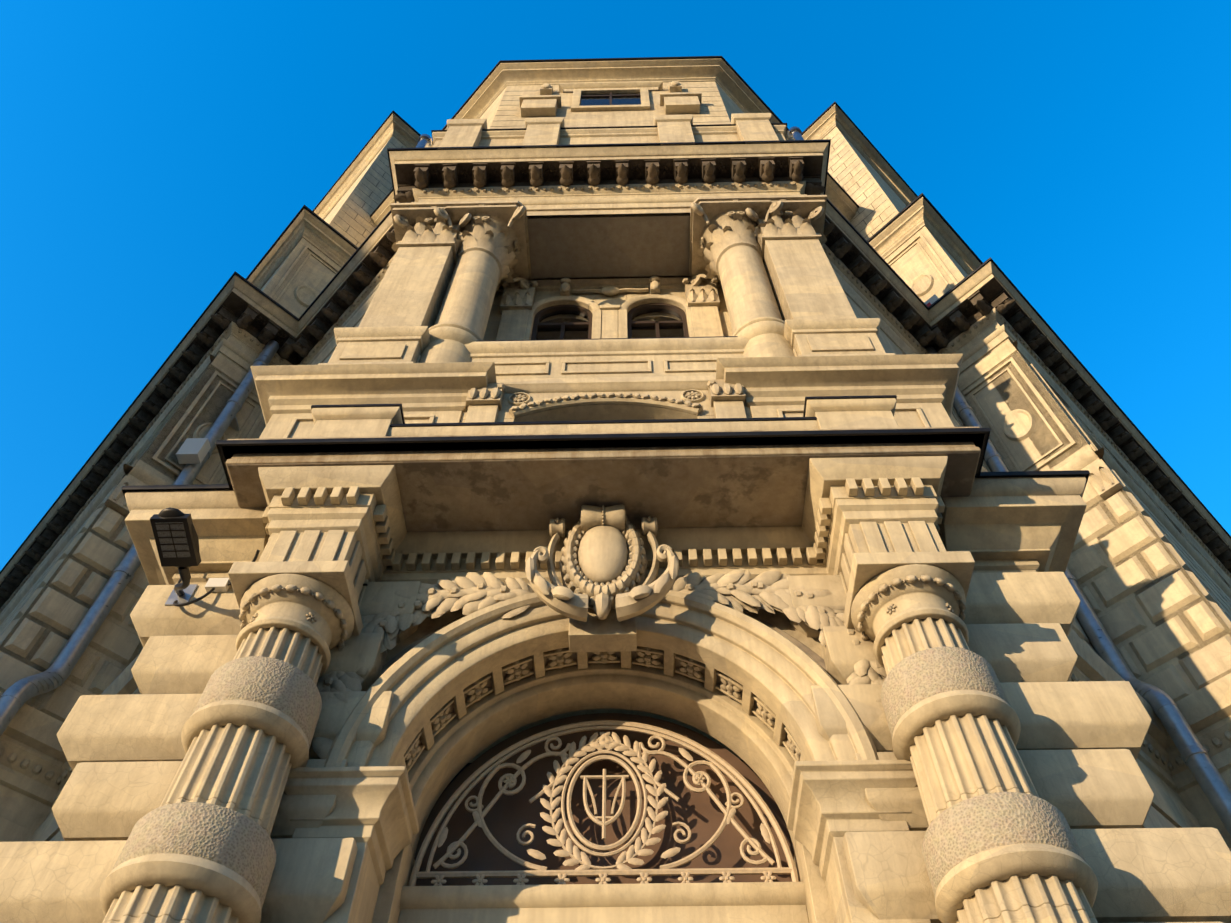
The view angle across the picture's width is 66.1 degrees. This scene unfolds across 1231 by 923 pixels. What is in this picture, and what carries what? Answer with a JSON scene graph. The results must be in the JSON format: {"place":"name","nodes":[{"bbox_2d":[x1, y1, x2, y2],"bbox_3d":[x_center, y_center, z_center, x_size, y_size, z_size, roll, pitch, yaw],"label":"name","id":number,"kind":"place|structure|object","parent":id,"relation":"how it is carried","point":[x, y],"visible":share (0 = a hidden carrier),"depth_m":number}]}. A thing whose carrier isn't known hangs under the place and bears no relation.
{"place":"outdoors","nodes":[
{"label":"outdoors","id":0,"kind":"place"},
{"bbox_2d":[156,522,190,557],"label":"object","id":1,"kind":"object","parent":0,"point":[170,541],"visible":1,"depth_m":6.06},
{"bbox_2d":[150,93,938,606],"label":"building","id":2,"kind":"structure","parent":0,"point":[562,316],"depth_m":11.54},
{"bbox_2d":[111,646,1086,905],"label":"bands","id":3,"kind":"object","parent":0,"point":[243,846],"visible":0.46,"depth_m":4.46},
{"bbox_2d":[227,452,978,744],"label":"soffit","id":4,"kind":"structure","parent":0,"point":[666,492],"depth_m":6.74},
{"bbox_2d":[222,427,984,506],"bbox_3d":[-0.087,0.344,7.001,5.408,0.242,1.194,-1,-56,1],"label":"flashing","id":5,"kind":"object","parent":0,"point":[387,454],"depth_m":6.69},
{"bbox_2d":[414,713,793,885],"bbox_3d":[-0.067,2.242,5.970,2.360,1.680,0.001,-1,-56,1],"label":"window grille","id":6,"kind":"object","parent":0,"point":[700,815],"depth_m":5.97},
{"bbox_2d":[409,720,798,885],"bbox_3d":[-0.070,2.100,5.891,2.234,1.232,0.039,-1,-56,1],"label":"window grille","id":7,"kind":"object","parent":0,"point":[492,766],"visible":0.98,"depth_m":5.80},
{"bbox_2d":[527,213,690,279],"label":"balcony ceiling","id":8,"kind":"structure","parent":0,"point":[649,245],"depth_m":12.34},
{"bbox_2d":[531,92,688,339],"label":"window frames","id":9,"kind":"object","parent":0,"point":[589,314],"visible":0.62,"depth_m":11.81},
{"bbox_2d":[334,87,893,244],"bbox_3d":[-0.049,-5.829,19.645,11.220,9.960,3.919,-1,-56,1],"label":"building groove","id":10,"kind":"object","parent":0,"point":[693,122],"visible":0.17,"depth_m":19.90},
{"bbox_2d":[0,58,1230,922],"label":"stucco building","id":11,"kind":"structure","parent":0,"point":[861,796],"depth_m":6.20},
{"bbox_2d":[0,81,1230,784],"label":"building ornament","id":12,"kind":"object","parent":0,"point":[602,563],"depth_m":11.91},
{"bbox_2d":[0,340,1230,835],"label":"drainpipes","id":13,"kind":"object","parent":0,"point":[16,696],"visible":0.73,"depth_m":8.88},
{"bbox_2d":[0,0,1230,570],"label":"sky","id":14,"kind":"structure","parent":0,"point":[153,153]},
{"bbox_3d":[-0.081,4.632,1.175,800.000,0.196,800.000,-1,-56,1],"label":"asphalt ground","id":15,"kind":"structure","parent":0,"visible":0},
{"bbox_2d":[0,104,1230,850],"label":"walls","id":16,"kind":"structure","parent":15,"relation":"on","point":[1152,578],"depth_m":10.19},
{"bbox_2d":[0,56,1230,801],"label":"building roof","id":17,"kind":"structure","parent":15,"relation":"on","point":[544,440],"depth_m":7.18}
]}

